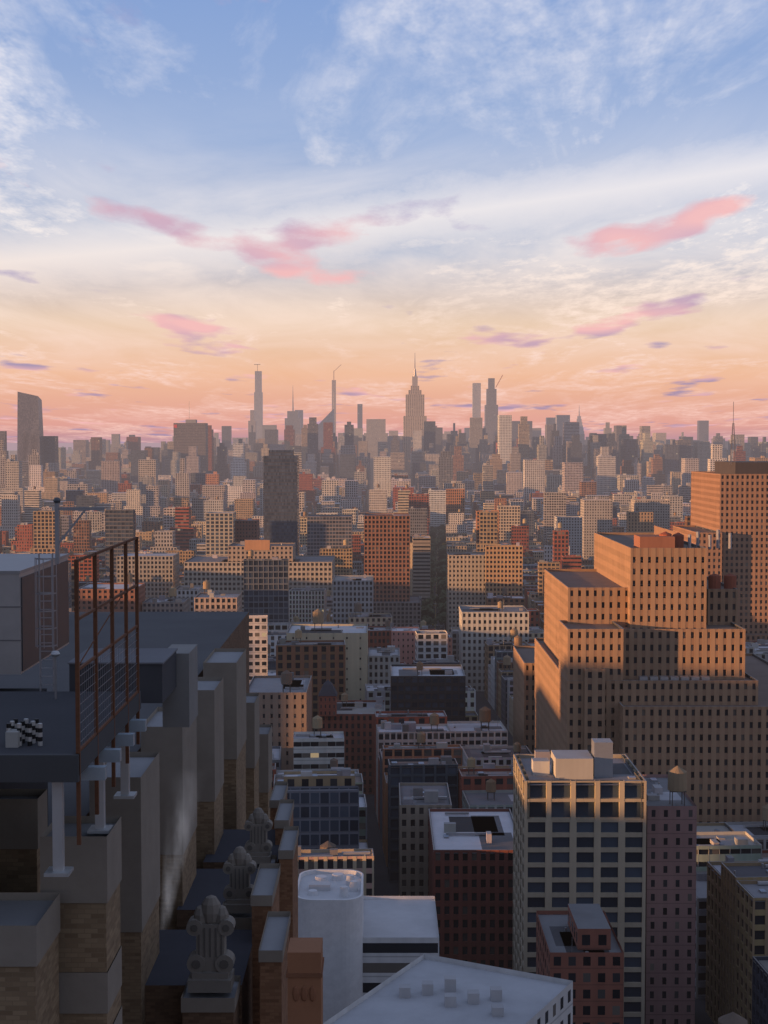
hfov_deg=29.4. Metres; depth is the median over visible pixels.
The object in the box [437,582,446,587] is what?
tree
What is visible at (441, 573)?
tree
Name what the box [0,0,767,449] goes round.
sky
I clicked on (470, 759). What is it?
city
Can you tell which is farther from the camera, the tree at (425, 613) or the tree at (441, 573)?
the tree at (441, 573)
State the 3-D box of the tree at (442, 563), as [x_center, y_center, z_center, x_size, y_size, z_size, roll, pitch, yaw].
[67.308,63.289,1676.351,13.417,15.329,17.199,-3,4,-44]
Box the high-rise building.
[0,364,767,1023]
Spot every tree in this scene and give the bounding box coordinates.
[421,610,434,618]
[421,617,437,625]
[434,597,445,601]
[436,571,446,575]
[437,561,446,566]
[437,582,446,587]
[439,614,445,625]
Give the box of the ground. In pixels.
[7,450,713,1023]
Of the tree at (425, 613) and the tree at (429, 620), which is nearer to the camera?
the tree at (429, 620)
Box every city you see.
[0,415,767,533]
[0,483,767,1023]
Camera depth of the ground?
548.12 m
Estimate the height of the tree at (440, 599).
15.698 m
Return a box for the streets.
[432,534,444,629]
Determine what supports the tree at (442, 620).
on the streets

